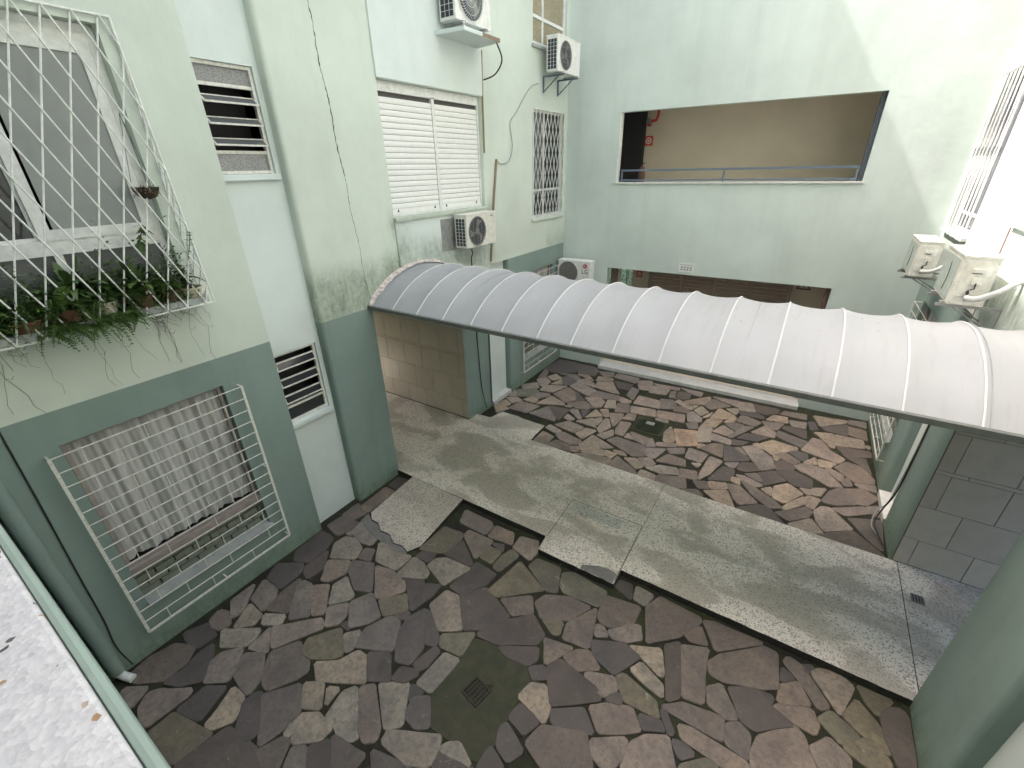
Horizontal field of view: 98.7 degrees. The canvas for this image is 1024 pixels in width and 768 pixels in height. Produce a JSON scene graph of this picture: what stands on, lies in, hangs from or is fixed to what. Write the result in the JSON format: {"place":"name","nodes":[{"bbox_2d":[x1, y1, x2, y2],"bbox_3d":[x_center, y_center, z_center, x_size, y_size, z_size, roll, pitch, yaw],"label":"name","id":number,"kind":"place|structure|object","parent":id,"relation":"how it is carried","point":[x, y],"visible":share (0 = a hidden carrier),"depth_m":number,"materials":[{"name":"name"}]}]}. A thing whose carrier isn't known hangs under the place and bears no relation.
{"place":"outdoors","nodes":[
{"label":"outdoors","id":0,"kind":"place"},
{"bbox_2d":[112,474,917,767],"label":"front courtyard paving","id":1,"kind":"structure","parent":0,"point":[421,618],"depth_m":4.83,"materials":[{"name":"stone"}]},
{"bbox_2d":[115,670,136,682],"bbox_3d":[-4.262,3.209,4.844,0.187,0.159,0.091,1,26,5],"label":"pipe stub","id":2,"kind":"object","parent":1,"relation":"on","point":[126,676],"visible":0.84,"depth_m":4.83,"materials":[{"name":"white paint"}]},
{"bbox_2d":[361,477,462,555],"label":"ramp","id":3,"kind":"structure","parent":1,"relation":"on","point":[411,514],"depth_m":7.04,"materials":[{"name":"grey concrete"}]},
{"bbox_2d":[429,638,531,762],"bbox_3d":[-0.352,3.286,4.681,0.850,0.018,1.080,15,30,30],"label":"moss covered drain basin","id":4,"kind":"object","parent":1,"relation":"on","point":[456,715],"visible":1,"depth_m":4.62,"materials":[{"name":"concrete"}]},
{"bbox_2d":[461,675,490,707],"bbox_3d":[-0.382,3.278,4.694,0.230,0.030,0.230,23,35,40],"label":"floor drain","id":5,"kind":"object","parent":4,"relation":"in","point":[477,692],"visible":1,"depth_m":4.68,"materials":[{"name":"grey metal"}]},
{"bbox_2d":[165,376,876,767],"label":"leaf litter","id":6,"kind":"object","parent":1,"relation":"on","point":[561,606],"visible":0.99,"depth_m":5.51,"materials":[{"name":"brown plant"}]},
{"bbox_2d":[609,269,632,285],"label":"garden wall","id":7,"kind":"structure","parent":0,"point":[630,276],"depth_m":14.52,"materials":[{"name":"green plant"}]},
{"bbox_2d":[386,392,983,706],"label":"walkway","id":8,"kind":"structure","parent":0,"point":[871,622],"depth_m":6.15,"materials":[{"name":"grey concrete"}]},
{"bbox_2d":[910,593,924,605],"bbox_3d":[5.028,2.667,5.453,0.130,0.006,0.150,15,30,30],"label":"passage drain","id":9,"kind":"object","parent":8,"relation":"on","point":[917,599],"visible":1,"depth_m":5.45,"materials":[{"name":"grey metal"}]},
{"bbox_2d":[481,357,899,558],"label":"courtyard paving","id":10,"kind":"structure","parent":0,"point":[813,470],"depth_m":8.73,"materials":[{"name":"stone"}]},
{"bbox_2d":[470,412,544,439],"bbox_3d":[-0.100,0.873,9.527,1.564,0.090,0.696,15,30,30],"label":"cement apron","id":11,"kind":"object","parent":10,"relation":"on","point":[516,425],"visible":0.86,"depth_m":9.44,"materials":[{"name":"grey concrete"}]},
{"bbox_2d":[629,416,668,437],"bbox_3d":[2.928,0.906,9.373,0.660,0.044,0.620,15,30,30],"label":"water drain","id":12,"kind":"object","parent":10,"relation":"on","point":[648,426],"visible":1,"depth_m":9.34,"materials":[{"name":"metal"}]},
{"bbox_2d":[900,474,933,540],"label":"ground","id":13,"kind":"structure","parent":0,"point":[917,506],"depth_m":7.06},
{"bbox_2d":[0,524,170,767],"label":"apartment building","id":14,"kind":"structure","parent":13,"relation":"on","point":[63,703],"depth_m":0.38,"materials":[{"name":"grey paint"}]},
{"bbox_2d":[0,0,570,681],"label":"apartment building","id":15,"kind":"structure","parent":13,"relation":"on","point":[316,170],"depth_m":5.17,"materials":[{"name":"green paint"}]},
{"bbox_2d":[0,291,32,334],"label":"potted plant","id":16,"kind":"object","parent":15,"relation":"on","point":[6,303],"visible":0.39,"depth_m":3.51,"materials":[{"name":"green plant"}]},
{"bbox_2d":[0,293,58,337],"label":"potted plant","id":17,"kind":"object","parent":15,"relation":"on","point":[28,326],"visible":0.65,"depth_m":3.53,"materials":[{"name":"green plant"}]},
{"bbox_2d":[0,279,60,326],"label":"potted plant","id":18,"kind":"object","parent":15,"relation":"on","point":[37,292],"visible":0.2,"depth_m":3.63,"materials":[{"name":"green plant"}]},
{"bbox_2d":[0,314,69,369],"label":"potted plant","id":19,"kind":"object","parent":15,"relation":"on","point":[5,330],"visible":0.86,"depth_m":3.44,"materials":[{"name":"green plant"}]},
{"bbox_2d":[0,480,124,677],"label":"downpipe","id":20,"kind":"object","parent":15,"relation":"attached to","point":[23,533],"visible":1,"depth_m":4.15,"materials":[{"name":"grey paint"}]},
{"bbox_2d":[0,432,132,664],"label":"cable","id":21,"kind":"object","parent":15,"relation":"attached to","point":[49,522],"visible":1,"depth_m":4.20,"materials":[{"name":"green rubber"}]},
{"bbox_2d":[30,255,106,313],"bbox_3d":[-3.893,-0.851,3.891,0.694,0.503,0.616,15,30,30],"label":"potted plant","id":22,"kind":"object","parent":15,"relation":"on","point":[62,275],"visible":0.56,"depth_m":3.80,"materials":[{"name":"green plant"}]},
{"bbox_2d":[23,285,126,349],"bbox_3d":[-3.718,-0.613,3.763,0.775,0.476,0.764,6,27,14],"label":"potted plant","id":23,"kind":"object","parent":15,"relation":"on","point":[60,300],"visible":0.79,"depth_m":3.68,"materials":[{"name":"green plant"}]},
{"bbox_2d":[0,9,179,312],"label":"window","id":24,"kind":"structure","parent":15,"relation":"in","point":[26,242],"depth_m":3.73,"materials":[{"name":"white paint"}]},
{"bbox_2d":[35,308,162,355],"bbox_3d":[-3.608,-0.458,3.894,0.274,0.302,0.906,15,30,30],"label":"trailing fern","id":25,"kind":"object","parent":15,"relation":"on","point":[95,327],"visible":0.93,"depth_m":3.85,"materials":[{"name":"green plant"}]},
{"bbox_2d":[0,215,204,336],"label":"tangled foliage","id":26,"kind":"object","parent":15,"relation":"on","point":[37,307],"visible":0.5,"depth_m":3.87,"materials":[{"name":"green plant"}]},
{"bbox_2d":[0,287,204,338],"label":"dry leaves","id":27,"kind":"object","parent":15,"relation":"on","point":[99,310],"visible":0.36,"depth_m":3.91,"materials":[{"name":"brown plant"}]},
{"bbox_2d":[0,304,215,412],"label":"hanging roots","id":28,"kind":"object","parent":15,"relation":"hanging from","point":[105,352],"visible":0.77,"depth_m":4.25,"materials":[{"name":"plant"}]},
{"bbox_2d":[67,282,152,325],"bbox_3d":[-3.653,-0.742,3.965,0.632,0.458,0.688,15,30,30],"label":"potted plant","id":29,"kind":"object","parent":15,"relation":"on","point":[113,306],"visible":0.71,"depth_m":3.91,"materials":[{"name":"green plant"}]},
{"bbox_2d":[76,271,182,342],"bbox_3d":[-3.710,-0.779,4.104,0.885,0.526,0.817,15,30,30],"label":"potted plant","id":30,"kind":"object","parent":15,"relation":"on","point":[113,285],"visible":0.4,"depth_m":4.05,"materials":[{"name":"green plant"}]},
{"bbox_2d":[119,113,161,198],"bbox_3d":[-3.388,-2.033,3.955,0.291,0.696,0.309,15,30,30],"label":"hanging basket","id":31,"kind":"object","parent":15,"relation":"hanging from","point":[151,192],"visible":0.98,"depth_m":4.01,"materials":[{"name":"black metal"}]},
{"bbox_2d":[102,261,183,308],"bbox_3d":[-3.531,-0.956,4.142,0.582,0.457,0.599,5,27,13],"label":"potted plant","id":32,"kind":"object","parent":15,"relation":"on","point":[139,271],"visible":0.75,"depth_m":4.07,"materials":[{"name":"green plant"}]},
{"bbox_2d":[133,225,153,264],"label":"climbing plant","id":33,"kind":"object","parent":15,"relation":"attached to","point":[139,243],"visible":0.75,"depth_m":4.14,"materials":[{"name":"green plant"}]},
{"bbox_2d":[59,387,256,567],"bbox_3d":[-3.886,1.237,5.153,0.170,2.200,1.455,15,30,30],"label":"window","id":34,"kind":"structure","parent":15,"relation":"in","point":[93,451],"depth_m":4.97,"materials":[{"name":"grey fabric"}]},
{"bbox_2d":[144,275,190,312],"bbox_3d":[-3.417,-0.902,4.364,0.440,0.313,0.550,-3,26,-3],"label":"potted plant","id":35,"kind":"object","parent":15,"relation":"on","point":[173,284],"visible":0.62,"depth_m":4.30,"materials":[{"name":"green plant"}]},
{"bbox_2d":[181,231,202,297],"bbox_3d":[-3.264,-1.200,4.429,0.298,0.632,0.215,-14,29,-24],"label":"potted plant","id":36,"kind":"object","parent":15,"relation":"on","point":[192,290],"visible":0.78,"depth_m":4.46,"materials":[{"name":"green plant"}]},
{"bbox_2d":[190,58,273,174],"bbox_3d":[-3.135,-2.898,4.861,0.392,1.150,0.680,15,30,30],"label":"louvre window","id":37,"kind":"structure","parent":15,"relation":"in","point":[220,85],"depth_m":4.88,"materials":[{"name":"white paint"}]},
{"bbox_2d":[274,343,327,421],"bbox_3d":[-3.090,-0.051,6.267,0.350,1.120,0.675,15,30,30],"label":"louvre window","id":38,"kind":"structure","parent":15,"relation":"in","point":[295,376],"depth_m":6.29,"materials":[{"name":"white paint"}]},
{"bbox_2d":[376,79,481,216],"bbox_3d":[-1.248,-3.791,7.232,0.070,1.764,2.364,15,30,30],"label":"shutter window","id":39,"kind":"structure","parent":15,"relation":"in","point":[431,137],"depth_m":7.10,"materials":[{"name":"white paint"}]},
{"bbox_2d":[440,218,456,251],"bbox_3d":[-1.120,-2.630,7.755,0.033,0.540,0.390,15,30,30],"label":"backing plate","id":40,"kind":"object","parent":15,"relation":"attached to","point":[448,235],"visible":0.86,"depth_m":7.73,"materials":[{"name":"metal"}]},
{"bbox_2d":[435,21,499,47],"bbox_3d":[-0.655,-5.397,6.777,0.546,0.150,1.048,15,30,30],"label":"equipment shelf","id":41,"kind":"object","parent":15,"relation":"attached to","point":[466,35],"visible":1,"depth_m":6.67,"materials":[{"name":"green paint"}]},
{"bbox_2d":[439,0,490,32],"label":"condenser unit","id":42,"kind":"object","parent":41,"relation":"on","point":[474,14],"visible":0.95,"depth_m":6.51,"materials":[{"name":"white paint"}]},
{"bbox_2d":[483,42,502,80],"bbox_3d":[-0.289,-5.350,7.327,0.197,0.430,0.584,-14,29,-24],"label":"hose","id":43,"kind":"object","parent":41,"relation":"hanging from","point":[499,66],"visible":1,"depth_m":7.33,"materials":[{"name":"black rubber"}]},
{"bbox_2d":[454,210,495,248],"bbox_3d":[-0.650,-2.806,7.996,0.330,0.585,0.896,15,30,30],"label":"condenser unit","id":44,"kind":"object","parent":15,"relation":"attached to","point":[474,229],"visible":1,"depth_m":7.79,"materials":[{"name":"white paint"}]},
{"bbox_2d":[476,332,486,407],"bbox_3d":[-0.676,-0.774,9.314,0.180,2.982,0.043,-17,30,-29],"label":"cable","id":45,"kind":"object","parent":15,"relation":"attached to","point":[480,372],"visible":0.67,"depth_m":9.55,"materials":[{"name":"black plastic"}]},
{"bbox_2d":[481,50,484,152],"bbox_3d":[-0.512,-4.933,7.745,0.032,1.541,0.067,15,30,30],"label":"conduit","id":46,"kind":"object","parent":15,"relation":"attached to","point":[483,108],"visible":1,"depth_m":7.78,"materials":[{"name":"plastic"}]},
{"bbox_2d":[488,334,494,404],"bbox_3d":[-0.470,-0.923,9.570,0.086,3.148,0.028,15,30,30],"label":"downpipe","id":47,"kind":"object","parent":15,"relation":"attached to","point":[490,369],"visible":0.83,"depth_m":9.87,"materials":[{"name":"grey paint"}]},
{"bbox_2d":[490,159,497,261],"bbox_3d":[-0.361,-3.393,8.687,0.044,1.867,0.353,15,30,30],"label":"conduit","id":48,"kind":"object","parent":15,"relation":"attached to","point":[493,205],"visible":0.81,"depth_m":8.56,"materials":[{"name":"plastic"}]},
{"bbox_2d":[497,83,537,163],"bbox_3d":[0.120,-5.179,8.707,0.018,1.488,1.586,15,30,30],"label":"cable","id":49,"kind":"object","parent":15,"relation":"attached to","point":[510,125],"visible":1,"depth_m":8.65,"materials":[{"name":"grey plastic"}]},
{"bbox_2d":[531,265,549,276],"bbox_3d":[0.551,-2.099,11.147,0.131,1.635,1.435,15,30,30],"label":"window","id":50,"kind":"structure","parent":15,"relation":"in","point":[544,273],"depth_m":11.26,"materials":[{"name":"white metal"}]},
{"bbox_2d":[534,109,561,217],"bbox_3d":[0.762,-5.007,10.099,0.060,2.144,1.424,15,30,30],"label":"window","id":51,"kind":"structure","parent":15,"relation":"in","point":[556,195],"depth_m":10.14,"materials":[{"name":"white paint"}]},
{"bbox_2d":[533,0,565,47],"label":"window","id":52,"kind":"structure","parent":15,"relation":"in","point":[548,15],"depth_m":8.91,"materials":[{"name":"beige glass"}]},
{"bbox_2d":[543,33,580,96],"bbox_3d":[1.022,-6.573,9.134,0.490,0.920,1.016,15,30,30],"label":"condenser unit","id":53,"kind":"object","parent":15,"relation":"attached to","point":[563,55],"visible":1,"depth_m":8.86,"materials":[{"name":"white paint"}]},
{"bbox_2d":[558,257,594,279],"bbox_3d":[1.655,-2.764,11.402,0.896,0.900,0.430,15,30,30],"label":"condenser unit","id":54,"kind":"object","parent":15,"relation":"attached to","point":[574,269],"visible":0.82,"depth_m":11.16,"materials":[{"name":"white paint"}]},
{"bbox_2d":[367,259,1023,443],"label":"canopy","id":55,"kind":"object","parent":15,"relation":"attached to","point":[964,376],"visible":1,"depth_m":4.35,"materials":[{"name":"white plastic"}]},
{"bbox_2d":[609,268,632,285],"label":"garden bush","id":56,"kind":"object","parent":13,"relation":"on","point":[626,278],"visible":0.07,"depth_m":13.65,"materials":[{"name":"green plant"}]},
{"bbox_2d":[560,0,1023,420],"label":"apartment building","id":57,"kind":"structure","parent":13,"relation":"on","point":[822,149],"depth_m":8.83,"materials":[{"name":"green paint"}]},
{"bbox_2d":[619,111,647,181],"bbox_3d":[3.099,-6.063,11.248,0.530,1.820,0.190,14,30,29],"label":"corridor door","id":58,"kind":"structure","parent":57,"relation":"in","point":[634,129],"depth_m":11.14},
{"bbox_2d":[636,271,642,276],"bbox_3d":[3.616,-3.123,12.499,0.170,0.170,0.008,14,30,29],"label":"safety sign","id":59,"kind":"object","parent":57,"relation":"attached to","point":[638,273],"visible":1,"depth_m":12.50,"materials":[{"name":"red plastic"}]},
{"bbox_2d":[637,163,644,181],"bbox_3d":[3.336,-5.414,11.322,0.173,0.500,0.171,14,30,29],"label":"fire extinguisher","id":60,"kind":"object","parent":57,"relation":"attached to","point":[641,174],"visible":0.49,"depth_m":11.27,"materials":[{"name":"brown paint"}]},
{"bbox_2d":[645,136,653,145],"bbox_3d":[3.447,-6.130,11.095,0.220,0.220,0.008,14,30,29],"label":"safety sign","id":61,"kind":"object","parent":57,"relation":"attached to","point":[648,140],"visible":1,"depth_m":11.09,"materials":[{"name":"red plastic"}]},
{"bbox_2d":[646,110,659,126],"bbox_3d":[3.435,-6.537,10.689,0.330,0.470,0.178,14,30,29],"label":"sprinkler pipe","id":62,"kind":"object","parent":57,"relation":"attached to","point":[649,121],"visible":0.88,"depth_m":10.71,"materials":[{"name":"metal"}]},
{"bbox_2d":[678,263,693,272],"bbox_3d":[4.016,-2.679,10.137,0.330,0.205,0.012,14,30,29],"label":"notice plate","id":63,"kind":"object","parent":57,"relation":"attached to","point":[686,267],"visible":1,"depth_m":10.13,"materials":[{"name":"white plastic"}]},
{"bbox_2d":[648,271,792,302],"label":"louvred doors","id":64,"kind":"structure","parent":57,"relation":"in","point":[787,291],"depth_m":11.39,"materials":[{"name":"brown paint"}]},
{"bbox_2d":[796,285,810,289],"bbox_3d":[6.974,-2.365,10.496,0.298,0.227,0.025,14,30,29],"label":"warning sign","id":65,"kind":"object","parent":57,"relation":"attached to","point":[803,287],"visible":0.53,"depth_m":10.53,"materials":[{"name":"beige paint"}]},
{"bbox_2d":[868,23,1023,767],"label":"apartment building","id":66,"kind":"structure","parent":13,"relation":"on","point":[966,525],"depth_m":5.21,"materials":[{"name":"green paint"}]},
{"bbox_2d":[871,425,927,535],"bbox_3d":[5.428,0.779,5.941,0.156,3.047,0.393,23,35,40],"label":"cable","id":67,"kind":"object","parent":66,"relation":"attached to","point":[897,485],"visible":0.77,"depth_m":6.37,"materials":[{"name":"black rubber"}]},
{"bbox_2d":[873,425,929,545],"bbox_3d":[5.373,0.829,5.844,0.165,3.050,0.560,18,32,34],"label":"cable","id":68,"kind":"object","parent":66,"relation":"attached to","point":[904,477],"visible":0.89,"depth_m":6.29,"materials":[{"name":"white rubber"}]},
{"bbox_2d":[897,234,945,299],"bbox_3d":[6.421,-1.815,6.816,0.580,0.840,0.852,15,30,30],"label":"condenser unit","id":69,"kind":"object","parent":66,"relation":"attached to","point":[924,252],"visible":0.94,"depth_m":6.58,"materials":[{"name":"metal"}]},
{"bbox_2d":[919,265,941,273],"bbox_3d":[6.236,-1.709,6.384,0.443,0.253,0.130,15,30,30],"label":"insulated pipe","id":70,"kind":"object","parent":69,"relation":"attached to","point":[936,269],"visible":0.53,"depth_m":6.43,"materials":[{"name":"white plastic"}]},
{"bbox_2d":[922,307,938,321],"bbox_3d":[6.911,-0.408,7.405,0.131,1.635,1.435,15,30,30],"label":"window","id":71,"kind":"structure","parent":66,"relation":"in","point":[931,318],"depth_m":7.64,"materials":[{"name":"grey glass"}]},
{"bbox_2d":[927,244,1005,328],"bbox_3d":[5.125,-1.057,4.936,0.560,0.845,0.852,15,30,30],"label":"condenser unit","id":72,"kind":"object","parent":66,"relation":"attached to","point":[971,270],"visible":0.94,"depth_m":4.70,"materials":[{"name":"metal"}]},
{"bbox_2d":[963,279,1023,301],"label":"insulated pipe","id":73,"kind":"object","parent":72,"relation":"attached to","point":[1003,290],"visible":1,"depth_m":4.45,"materials":[{"name":"white plastic"}]},
{"bbox_2d":[953,69,1023,234],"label":"window","id":74,"kind":"structure","parent":66,"relation":"in","point":[1021,102],"depth_m":6.53,"materials":[{"name":"white paint"}]},
{"bbox_2d":[969,228,1010,322],"bbox_3d":[5.670,-1.237,5.240,0.019,1.180,0.077,15,30,30],"label":"cable","id":75,"kind":"object","parent":66,"relation":"attached to","point":[999,253],"visible":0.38,"depth_m":5.08,"materials":[{"name":"brown paint"}]}
]}

